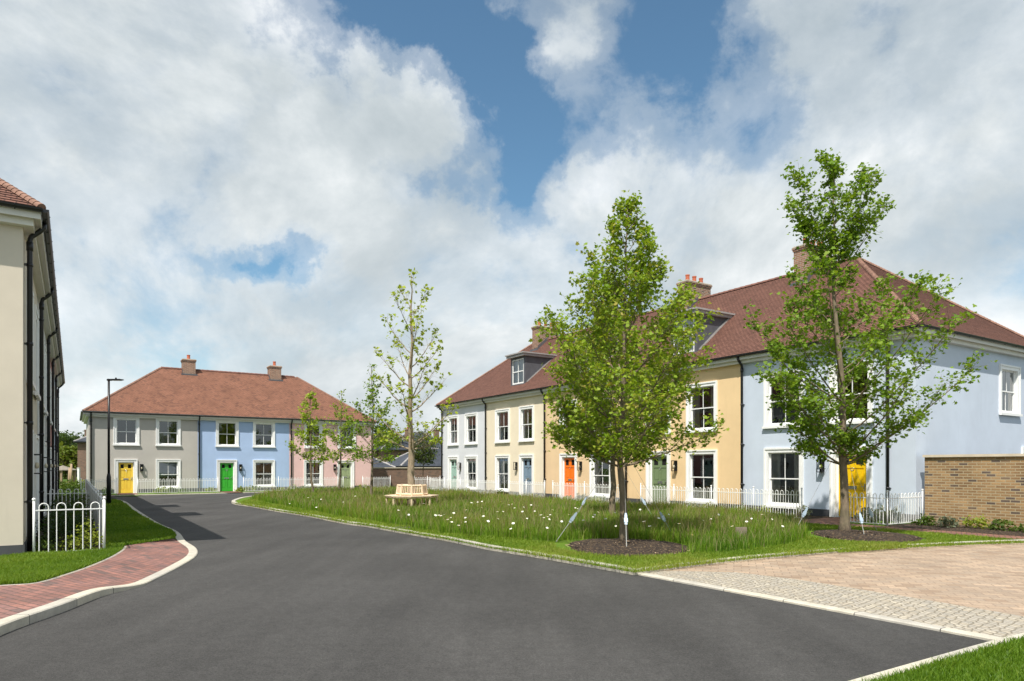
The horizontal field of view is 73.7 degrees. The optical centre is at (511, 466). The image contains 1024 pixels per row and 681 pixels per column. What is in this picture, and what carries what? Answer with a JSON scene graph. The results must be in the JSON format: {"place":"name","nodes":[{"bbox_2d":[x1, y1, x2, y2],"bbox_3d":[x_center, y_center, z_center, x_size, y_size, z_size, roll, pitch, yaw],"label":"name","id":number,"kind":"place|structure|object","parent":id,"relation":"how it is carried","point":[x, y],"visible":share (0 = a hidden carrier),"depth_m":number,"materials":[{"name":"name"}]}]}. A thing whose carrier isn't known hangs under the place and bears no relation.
{"place":"outdoors","nodes":[
{"label":"outdoors","id":0,"kind":"place"},
{"bbox_2d":[35,495,102,551],"bbox_3d":[-16.339,1.597,25.160,1.260,0.001,29.999,0,0,-33],"label":"planting bed","id":1,"kind":"object","parent":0,"point":[84,548],"depth_m":14.71,"materials":[{"name":"green plant"}]},
{"bbox_2d":[35,496,88,537],"bbox_3d":[-10.264,1.154,15.385,1.125,0.981,1.107,0,0,0],"label":"garden shrub","id":2,"kind":"object","parent":1,"relation":"on","point":[61,507],"visible":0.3,"depth_m":15.42,"materials":[{"name":"green plant"}]},
{"bbox_2d":[35,508,89,548],"bbox_3d":[-8.915,1.226,13.504,1.066,0.816,0.962,0,0,0],"label":"garden shrub","id":3,"kind":"object","parent":1,"relation":"on","point":[62,526],"visible":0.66,"depth_m":13.53,"materials":[{"name":"green plant"}]},
{"bbox_2d":[47,489,86,516],"bbox_3d":[-13.081,1.118,20.122,1.026,0.914,0.024,0,0,-33],"label":"hoop top fence","id":4,"kind":"object","parent":1,"relation":"on","point":[62,493],"visible":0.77,"depth_m":20.14,"materials":[{"name":"white paint"}]},
{"bbox_2d":[42,510,92,540],"bbox_3d":[-9.436,1.285,14.493,0.930,0.822,1.027,0,0,0],"label":"garden shrub","id":5,"kind":"object","parent":1,"relation":"on","point":[67,533],"visible":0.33,"depth_m":14.49,"materials":[{"name":"green plant"}]},
{"bbox_2d":[67,518,111,549],"bbox_3d":[-8.155,1.311,13.100,0.749,0.680,0.745,0,0,0],"label":"garden shrub","id":6,"kind":"object","parent":1,"relation":"on","point":[85,536],"visible":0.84,"depth_m":13.06,"materials":[{"name":"green plant"}]},
{"bbox_2d":[85,479,102,543],"bbox_3d":[-13.524,1.117,21.948,0.060,1.105,21.508,0,0,-33],"label":"hoop top fence","id":7,"kind":"object","parent":1,"relation":"on","point":[93,493],"visible":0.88,"depth_m":17.62,"materials":[{"name":"white metal"}]},
{"bbox_2d":[73,429,85,479],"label":"brick house","id":8,"kind":"structure","parent":0,"point":[81,453],"depth_m":86.23,"materials":[{"name":"brown brick"}]},
{"bbox_2d":[0,539,188,618],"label":"red footway","id":9,"kind":"structure","parent":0,"point":[133,563],"depth_m":10.11,"materials":[{"name":"red brick"}]},
{"bbox_2d":[59,477,139,495],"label":"lawn","id":10,"kind":"structure","parent":0,"point":[80,492],"depth_m":43.89,"materials":[{"name":"green plant"}]},
{"bbox_2d":[59,441,76,478],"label":"broadleaf tree","id":11,"kind":"object","parent":10,"relation":"on","point":[67,456],"visible":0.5,"depth_m":91.05,"materials":[{"name":"green plant"}]},
{"bbox_2d":[65,487,440,495],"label":"verge","id":12,"kind":"structure","parent":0,"point":[182,493],"depth_m":41.64,"materials":[{"name":"green plant"}]},
{"bbox_2d":[79,355,198,492],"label":"row house","id":13,"kind":"structure","parent":12,"relation":"on","point":[153,432],"depth_m":42.87,"materials":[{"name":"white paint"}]},
{"bbox_2d":[119,463,132,492],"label":"door","id":14,"kind":"structure","parent":13,"relation":"in","point":[125,469],"depth_m":41.87,"materials":[{"name":"paint"}]},
{"bbox_2d":[113,417,139,445],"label":"window","id":15,"kind":"structure","parent":13,"relation":"in","point":[115,419],"depth_m":41.82,"materials":[{"name":"white paint"}]},
{"bbox_2d":[155,419,180,445],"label":"window","id":16,"kind":"structure","parent":13,"relation":"in","point":[178,421],"depth_m":43.13,"materials":[{"name":"white paint"}]},
{"bbox_2d":[155,459,180,488],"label":"window","id":17,"kind":"structure","parent":13,"relation":"in","point":[164,467],"depth_m":43.19,"materials":[{"name":"white paint"}]},
{"bbox_2d":[137,477,217,493],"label":"hoop top fence","id":18,"kind":"object","parent":12,"relation":"on","point":[207,480],"visible":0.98,"depth_m":42.05,"materials":[{"name":"white paint"}]},
{"bbox_2d":[184,361,290,491],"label":"row house","id":19,"kind":"structure","parent":12,"relation":"on","point":[240,436],"depth_m":46.24,"materials":[{"name":"blue paint"}]},
{"bbox_2d":[220,463,232,490],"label":"door","id":20,"kind":"structure","parent":19,"relation":"in","point":[226,469],"depth_m":45.01,"materials":[{"name":"green paint"}]},
{"bbox_2d":[215,421,239,446],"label":"window","id":21,"kind":"structure","parent":19,"relation":"in","point":[236,423],"depth_m":45.05,"materials":[{"name":"white paint"}]},
{"bbox_2d":[252,422,275,447],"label":"window","id":22,"kind":"structure","parent":19,"relation":"in","point":[272,435],"depth_m":46.27,"materials":[{"name":"white paint"}]},
{"bbox_2d":[253,460,275,486],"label":"window","id":23,"kind":"structure","parent":19,"relation":"in","point":[272,462],"depth_m":46.27,"materials":[{"name":"white paint"}]},
{"bbox_2d":[243,476,338,491],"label":"hoop top fence","id":24,"kind":"object","parent":12,"relation":"on","point":[317,479],"visible":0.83,"depth_m":45.37,"materials":[{"name":"white paint"}]},
{"bbox_2d":[264,375,376,488],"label":"row house","id":25,"kind":"structure","parent":12,"relation":"on","point":[294,390],"depth_m":49.25,"materials":[{"name":"pink paint"}]},
{"bbox_2d":[303,460,323,486],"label":"window","id":26,"kind":"structure","parent":25,"relation":"in","point":[320,473],"depth_m":48.17,"materials":[{"name":"white paint"}]},
{"bbox_2d":[340,463,349,486],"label":"door","id":27,"kind":"structure","parent":25,"relation":"in","point":[345,470],"depth_m":49.37,"materials":[{"name":"green paint"}]},
{"bbox_2d":[0,491,987,680],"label":"road","id":28,"kind":"structure","parent":0,"point":[246,593],"depth_m":7.34,"materials":[{"name":"grey asphalt"}]},
{"bbox_2d":[0,178,56,554],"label":"terraced house","id":29,"kind":"structure","parent":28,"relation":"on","point":[27,272],"depth_m":12.17,"materials":[{"name":"white paint"}]},
{"bbox_2d":[26,426,35,536],"bbox_3d":[-9.709,0.300,13.670,0.240,2.124,1.600,0,0,-33],"label":"window","id":30,"kind":"structure","parent":29,"relation":"in","point":[26,426],"depth_m":13.04,"materials":[{"name":"white paint"}]},
{"bbox_2d":[26,277,35,390],"bbox_3d":[-9.709,-2.600,13.670,0.240,2.024,1.600,0,0,-33],"label":"window","id":31,"kind":"structure","parent":29,"relation":"in","point":[34,387],"depth_m":13.41,"materials":[{"name":"white paint"}]},
{"bbox_2d":[33,304,40,400],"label":"window","id":32,"kind":"structure","parent":29,"relation":"in","point":[36,317],"depth_m":16.30,"materials":[{"name":"white paint"}]},
{"bbox_2d":[37,286,59,529],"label":"terraced house","id":33,"kind":"structure","parent":28,"relation":"on","point":[48,310],"depth_m":17.27,"materials":[{"name":"black paint"}]},
{"bbox_2d":[44,344,47,415],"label":"window","id":34,"kind":"structure","parent":33,"relation":"in","point":[45,351],"depth_m":21.27,"materials":[{"name":"white paint"}]},
{"bbox_2d":[45,326,61,515],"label":"terraced house","id":35,"kind":"structure","parent":28,"relation":"on","point":[53,344],"depth_m":22.26,"materials":[{"name":"black paint"}]},
{"bbox_2d":[50,351,63,506],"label":"terraced house","id":36,"kind":"structure","parent":28,"relation":"on","point":[56,365],"depth_m":27.18,"materials":[{"name":"black paint"}]},
{"bbox_2d":[54,370,64,497],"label":"terraced house","id":37,"kind":"structure","parent":28,"relation":"on","point":[59,380],"depth_m":33.75,"materials":[{"name":"black paint"}]},
{"bbox_2d":[0,546,126,585],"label":"path edging","id":38,"kind":"object","parent":28,"relation":"on","point":[124,548],"visible":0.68,"depth_m":10.46,"materials":[{"name":"concrete"}]},
{"bbox_2d":[0,501,197,635],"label":"kerb","id":39,"kind":"structure","parent":28,"relation":"on","point":[24,618],"depth_m":8.37,"materials":[{"name":"concrete"}]},
{"bbox_2d":[231,488,636,574],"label":"kerb","id":40,"kind":"structure","parent":28,"relation":"on","point":[534,556],"depth_m":14.27,"materials":[{"name":"concrete"}]},
{"bbox_2d":[638,572,1002,640],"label":"kerb","id":41,"kind":"structure","parent":28,"relation":"on","point":[887,619],"depth_m":7.96,"materials":[{"name":"concrete"}]},
{"bbox_2d":[635,539,1023,574],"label":"kerb","id":42,"kind":"structure","parent":28,"relation":"on","point":[746,559],"depth_m":12.37,"materials":[{"name":"concrete"}]},
{"bbox_2d":[850,633,1023,680],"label":"kerb","id":43,"kind":"structure","parent":28,"relation":"on","point":[908,666],"depth_m":5.85,"materials":[{"name":"concrete"}]},
{"bbox_2d":[0,0,1023,437],"label":"sky","id":44,"kind":"structure","parent":0,"point":[246,186],"materials":[{"name":"white"}]},
{"bbox_2d":[235,489,1014,562],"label":"verge","id":45,"kind":"structure","parent":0,"point":[561,545],"depth_m":16.68,"materials":[{"name":"green plant"}]},
{"bbox_2d":[407,426,439,483],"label":"clipped tree","id":46,"kind":"object","parent":45,"relation":"on","point":[423,460],"visible":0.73,"depth_m":50.24,"materials":[{"name":"green plant"}]},
{"bbox_2d":[430,477,496,493],"bbox_3d":[-2.953,1.163,39.062,0.060,1.035,7.960,0,0,-33],"label":"hoop top fence","id":47,"kind":"object","parent":45,"relation":"on","point":[494,484],"visible":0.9,"depth_m":38.34,"materials":[{"name":"white paint"}]},
{"bbox_2d":[435,344,532,492],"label":"terraced house","id":48,"kind":"structure","parent":45,"relation":"on","point":[463,445],"depth_m":43.02,"materials":[{"name":"painted render"},{"name":"clay tile"},{"name":"brown brick"}]},
{"bbox_2d":[447,415,458,445],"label":"window","id":49,"kind":"structure","parent":48,"relation":"in","point":[450,434],"depth_m":44.32,"materials":[{"name":"white paint"}]},
{"bbox_2d":[451,460,456,488],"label":"door","id":50,"kind":"structure","parent":48,"relation":"in","point":[453,462],"depth_m":44.11,"materials":[{"name":"green paint"}]},
{"bbox_2d":[464,456,477,489],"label":"window","id":51,"kind":"structure","parent":48,"relation":"in","point":[473,460],"depth_m":42.35,"materials":[{"name":"white paint"}]},
{"bbox_2d":[464,412,477,444],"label":"window","id":52,"kind":"structure","parent":48,"relation":"in","point":[467,433],"depth_m":42.39,"materials":[{"name":"white paint"}]},
{"bbox_2d":[509,479,544,497],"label":"hoop top fence","id":53,"kind":"object","parent":45,"relation":"on","point":[531,487],"visible":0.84,"depth_m":33.00,"materials":[{"name":"white paint"}]},
{"bbox_2d":[310,510,809,552],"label":"meadow floor","id":54,"kind":"structure","parent":45,"relation":"on","point":[569,541],"depth_m":15.06,"materials":[{"name":"green plant"}]},
{"bbox_2d":[285,388,334,492],"bbox_3d":[-11.146,-1.343,37.891,2.307,6.086,2.120,0,0,36],"label":"young tree","id":55,"kind":"object","parent":54,"relation":"on","point":[302,436],"visible":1,"depth_m":37.77,"materials":[{"name":"green plant"}]},
{"bbox_2d":[316,389,358,488],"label":"young tree","id":56,"kind":"object","parent":54,"relation":"on","point":[345,425],"visible":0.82,"depth_m":41.89,"materials":[{"name":"green plant"}]},
{"bbox_2d":[335,364,399,494],"bbox_3d":[-7.114,-1.797,34.725,2.876,6.994,3.312,0,0,-39],"label":"young tree","id":57,"kind":"object","parent":54,"relation":"on","point":[365,455],"visible":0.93,"depth_m":34.51,"materials":[{"name":"green plant"}]},
{"bbox_2d":[385,484,438,506],"bbox_3d":[-4.020,1.183,27.400,1.988,0.935,1.988,0,0,-31],"label":"circular bench","id":58,"kind":"object","parent":54,"relation":"on","point":[401,494],"visible":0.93,"depth_m":26.93,"materials":[{"name":"brown wood"}]},
{"bbox_2d":[367,268,458,506],"bbox_3d":[-3.945,-3.148,27.534,3.696,9.696,3.102,0,0,40],"label":"plane tree","id":59,"kind":"object","parent":54,"relation":"on","point":[409,437],"visible":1,"depth_m":27.32,"materials":[{"name":"green plant"}]},
{"bbox_2d":[251,483,815,553],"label":"meadow grass","id":60,"kind":"structure","parent":54,"relation":"on","point":[660,533],"depth_m":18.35,"materials":[{"name":"green plant"}]},
{"bbox_2d":[558,291,675,513],"bbox_3d":[3.196,-2.025,21.421,3.603,7.450,4.156,0,0,0],"label":"maple tree","id":61,"kind":"object","parent":54,"relation":"on","point":[630,353],"visible":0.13,"depth_m":21.21,"materials":[{"name":"green plant"}]},
{"bbox_2d":[480,321,643,496],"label":"terraced house","id":62,"kind":"structure","parent":45,"relation":"on","point":[513,436],"depth_m":38.03,"materials":[{"name":"white paint"}]},
{"bbox_2d":[494,408,509,442],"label":"window","id":63,"kind":"structure","parent":62,"relation":"in","point":[498,430],"depth_m":39.31,"materials":[{"name":"white paint"}]},
{"bbox_2d":[495,455,509,491],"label":"window","id":64,"kind":"structure","parent":62,"relation":"in","point":[504,475],"depth_m":39.21,"materials":[{"name":"white paint"}]},
{"bbox_2d":[518,405,533,441],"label":"window","id":65,"kind":"structure","parent":62,"relation":"in","point":[523,428],"depth_m":37.16,"materials":[{"name":"white paint"}]},
{"bbox_2d":[523,459,531,495],"bbox_3d":[0.887,0.596,36.895,0.066,2.008,0.916,0,0,-33],"label":"door","id":66,"kind":"structure","parent":62,"relation":"in","point":[527,463],"depth_m":36.97,"materials":[{"name":"blue wood"}]},
{"bbox_2d":[235,499,908,572],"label":"mown grass","id":67,"kind":"structure","parent":45,"relation":"on","point":[643,561],"depth_m":13.32,"materials":[{"name":"green plant"}]},
{"bbox_2d":[552,480,617,501],"bbox_3d":[3.142,1.163,29.588,0.060,1.035,4.690,0,0,-33],"label":"hoop top fence","id":68,"kind":"object","parent":45,"relation":"on","point":[580,486],"visible":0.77,"depth_m":29.81,"materials":[{"name":"white paint"}]},
{"bbox_2d":[565,538,689,555],"bbox_3d":[2.332,1.592,13.786,2.550,0.138,3.040,0,0,0],"label":"mulch ring","id":69,"kind":"object","parent":45,"relation":"on","point":[607,546],"visible":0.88,"depth_m":13.29,"materials":[{"name":"brown soil"}]},
{"bbox_2d":[528,190,729,539],"bbox_3d":[2.280,-2.112,14.319,4.361,7.624,4.448,0,0,21],"label":"maple tree","id":70,"kind":"object","parent":45,"relation":"on","point":[583,420],"visible":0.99,"depth_m":13.98,"materials":[{"name":"green plant"}]},
{"bbox_2d":[538,307,732,501],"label":"terraced house","id":71,"kind":"structure","parent":45,"relation":"on","point":[559,467],"depth_m":34.16,"materials":[{"name":"painted render"},{"name":"clay tile"},{"name":"brown brick"}]},
{"bbox_2d":[564,458,573,496],"bbox_3d":[2.889,0.596,33.783,0.066,2.008,0.916,0,0,-33],"label":"door","id":72,"kind":"structure","parent":71,"relation":"in","point":[568,462],"depth_m":33.85,"materials":[{"name":"orange paint"}]},
{"bbox_2d":[589,454,610,497],"bbox_3d":[4.173,0.400,31.696,0.315,2.084,1.620,0,0,-33],"label":"window","id":73,"kind":"structure","parent":71,"relation":"in","point":[592,475],"depth_m":32.15,"materials":[{"name":"white paint"}]},
{"bbox_2d":[640,483,802,517],"bbox_3d":[6.920,1.163,23.714,0.060,1.035,7.060,0,0,-33],"label":"hoop top fence","id":74,"kind":"object","parent":45,"relation":"on","point":[728,492],"visible":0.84,"depth_m":23.01,"materials":[{"name":"white paint"}]},
{"bbox_2d":[621,274,851,509],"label":"terraced house","id":75,"kind":"structure","parent":45,"relation":"on","point":[714,464],"depth_m":27.23,"materials":[{"name":"yellow paint"}]},
{"bbox_2d":[652,457,666,502],"bbox_3d":[6.204,0.596,28.603,0.095,2.008,0.916,0,0,-33],"label":"door","id":76,"kind":"structure","parent":75,"relation":"in","point":[659,467],"depth_m":28.63,"materials":[{"name":"green paint"}]},
{"bbox_2d":[684,380,717,432],"bbox_3d":[7.440,-2.295,26.617,0.315,1.934,1.620,0,0,-33],"label":"window","id":77,"kind":"structure","parent":75,"relation":"in","point":[692,412],"depth_m":26.73,"materials":[{"name":"white paint"}]},
{"bbox_2d":[686,449,717,503],"bbox_3d":[7.409,0.400,26.596,0.240,2.084,1.620,0,0,-33],"label":"window","id":78,"kind":"structure","parent":75,"relation":"in","point":[689,455],"depth_m":26.76,"materials":[{"name":"white paint"}]},
{"bbox_2d":[811,529,924,541],"bbox_3d":[8.297,1.593,15.919,2.276,0.139,2.938,0,0,0],"label":"mulch ring","id":79,"kind":"object","parent":45,"relation":"on","point":[866,535],"visible":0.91,"depth_m":15.43,"materials":[{"name":"brown soil"}]},
{"bbox_2d":[743,147,997,529],"bbox_3d":[7.968,-3.083,16.168,4.364,9.566,5.232,0,0,-42],"label":"maple tree","id":80,"kind":"object","parent":79,"relation":"on","point":[817,424],"visible":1,"depth_m":16.26,"materials":[{"name":"green plant"}]},
{"bbox_2d":[849,490,888,525],"bbox_3d":[9.882,1.163,19.109,0.060,1.035,1.310,0,0,-33],"label":"hoop top fence","id":81,"kind":"object","parent":45,"relation":"on","point":[863,497],"visible":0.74,"depth_m":18.91,"materials":[{"name":"white metal"}]},
{"bbox_2d":[734,239,1023,522],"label":"terraced house","id":82,"kind":"structure","parent":45,"relation":"on","point":[984,414],"depth_m":22.36,"materials":[{"name":"blue paint"}]},
{"bbox_2d":[762,370,803,428],"bbox_3d":[9.378,-2.295,23.535,0.240,1.934,1.620,0,0,-33],"label":"window","id":83,"kind":"structure","parent":82,"relation":"in","point":[767,390],"depth_m":24.05,"materials":[{"name":"white paint"}]},
{"bbox_2d":[763,447,803,509],"bbox_3d":[9.409,0.400,23.555,0.315,2.084,1.620,0,0,-33],"label":"window","id":84,"kind":"structure","parent":82,"relation":"in","point":[771,456],"depth_m":23.88,"materials":[{"name":"white paint"}]},
{"bbox_2d":[829,360,873,424],"bbox_3d":[10.687,-2.295,21.499,0.240,1.934,1.500,0,0,-33],"label":"window","id":85,"kind":"structure","parent":82,"relation":"in","point":[869,405],"depth_m":21.50,"materials":[{"name":"white paint"}]},
{"bbox_2d":[839,454,865,517],"bbox_3d":[10.748,0.596,21.539,0.095,2.008,0.916,0,0,-33],"label":"door","id":86,"kind":"structure","parent":82,"relation":"in","point":[861,470],"depth_m":21.44,"materials":[{"name":"yellow paint"}]},
{"bbox_2d":[999,364,1022,416],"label":"window","id":87,"kind":"structure","parent":82,"relation":"in","point":[1015,370],"depth_m":23.42,"materials":[{"name":"white paint"}]},
{"bbox_2d":[888,489,923,524],"bbox_3d":[11.033,1.163,19.106,1.828,1.035,0.060,0,0,-33],"label":"hoop top fence","id":88,"kind":"object","parent":45,"relation":"on","point":[904,497],"visible":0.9,"depth_m":19.09,"materials":[{"name":"white paint"}]},
{"bbox_2d":[803,517,1023,538],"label":"brick path","id":89,"kind":"structure","parent":45,"relation":"on","point":[833,520],"depth_m":17.86,"materials":[{"name":"red brick"}]},
{"bbox_2d":[807,523,1023,552],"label":"mown grass","id":90,"kind":"structure","parent":45,"relation":"on","point":[932,537],"depth_m":14.98,"materials":[{"name":"green plant"}]},
{"bbox_2d":[886,523,1023,535],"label":"planting bed","id":91,"kind":"object","parent":45,"relation":"on","point":[964,528],"visible":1,"depth_m":17.54,"materials":[{"name":"brown soil"}]},
{"bbox_2d":[910,513,935,525],"bbox_3d":[11.392,1.503,18.864,0.645,0.434,0.674,0,0,-42],"label":"bedding plant","id":92,"kind":"object","parent":91,"relation":"on","point":[925,520],"visible":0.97,"depth_m":18.77,"materials":[{"name":"green plant"}]},
{"bbox_2d":[936,514,962,527],"bbox_3d":[11.659,1.489,18.272,0.672,0.425,0.579,0,0,0],"label":"bedding plant","id":93,"kind":"object","parent":91,"relation":"on","point":[948,522],"visible":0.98,"depth_m":18.22,"materials":[{"name":"green plant"}]},
{"bbox_2d":[962,514,992,528],"bbox_3d":[12.221,1.471,17.896,0.740,0.450,0.823,0,0,43],"label":"bedding plant","id":94,"kind":"object","parent":91,"relation":"on","point":[977,521],"visible":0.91,"depth_m":17.89,"materials":[{"name":"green plant"}]},
{"bbox_2d":[985,519,1019,530],"bbox_3d":[12.497,1.514,17.386,0.755,0.425,0.648,0,0,44],"label":"bedding plant","id":95,"kind":"object","parent":91,"relation":"on","point":[1002,523],"visible":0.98,"depth_m":17.29,"materials":[{"name":"green plant"}]},
{"bbox_2d":[922,454,1023,528],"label":"brick wall","id":96,"kind":"structure","parent":45,"relation":"on","point":[990,487],"depth_m":18.54,"materials":[{"name":"brick"}]},
{"bbox_2d":[663,543,1023,615],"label":"paved court","id":97,"kind":"object","parent":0,"point":[989,577],"visible":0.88,"depth_m":10.91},
{"bbox_2d":[645,571,1023,636],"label":"sett strip","id":98,"kind":"object","parent":97,"relation":"on","point":[983,621],"visible":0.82,"depth_m":8.46,"materials":[{"name":"stone"}]},
{"bbox_2d":[853,635,1023,680],"bbox_3d":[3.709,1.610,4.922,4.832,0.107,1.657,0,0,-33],"label":"mown grass","id":99,"kind":"structure","parent":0,"point":[993,667],"depth_m":5.54,"materials":[{"name":"green plant"}]},
{"label":"ground","id":100,"kind":"structure","parent":0,"visible":0},
{"bbox_2d":[59,431,80,474],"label":"broadleaf tree","id":101,"kind":"object","parent":100,"relation":"on","point":[64,438],"visible":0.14,"depth_m":111.68,"materials":[{"name":"green plant"}]},
{"bbox_2d":[371,426,404,461],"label":"broadleaf tree","id":102,"kind":"object","parent":100,"relation":"on","point":[398,439],"visible":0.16,"depth_m":94.19,"materials":[{"name":"green plant"}]},
{"bbox_2d":[373,427,421,461],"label":"brick house","id":103,"kind":"structure","parent":100,"relation":"on","point":[401,450],"depth_m":93.29,"materials":[{"name":"grey"}]},
{"bbox_2d":[373,467,440,487],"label":"brick wall","id":104,"kind":"structure","parent":100,"relation":"on","point":[398,475],"depth_m":54.77,"materials":[{"name":"brick"}]},
{"bbox_2d":[386,448,440,466],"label":"roof","id":105,"kind":"structure","parent":100,"relation":"on","point":[401,461],"depth_m":74.29,"materials":[{"name":"grey tile"}]},
{"label":"lawn","id":106,"kind":"structure","parent":0,"visible":0},
{"bbox_2d":[0,542,124,584],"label":"mown grass","id":107,"kind":"structure","parent":106,"relation":"on","point":[26,567],"depth_m":10.98,"materials":[{"name":"green plant"}]},
{"bbox_2d":[32,496,105,551],"bbox_3d":[-8.153,1.117,12.591,1.150,1.105,0.060,0,0,-33],"label":"hoop top fence","id":108,"kind":"object","parent":106,"relation":"on","point":[104,518],"visible":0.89,"depth_m":12.62,"materials":[{"name":"white metal"}]},
{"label":"verge","id":109,"kind":"structure","parent":0,"visible":0},
{"bbox_2d":[106,378,123,503],"bbox_3d":[-16.701,-1.065,28.710,0.688,5.330,0.220,0,0,0],"label":"street lamp","id":110,"kind":"object","parent":109,"relation":"on","point":[108,488],"visible":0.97,"depth_m":28.67,"materials":[{"name":"black metal"}]},
{"bbox_2d":[106,499,176,546],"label":"mown grass","id":111,"kind":"structure","parent":109,"relation":"on","point":[126,524],"depth_m":17.52,"materials":[{"name":"green plant"}]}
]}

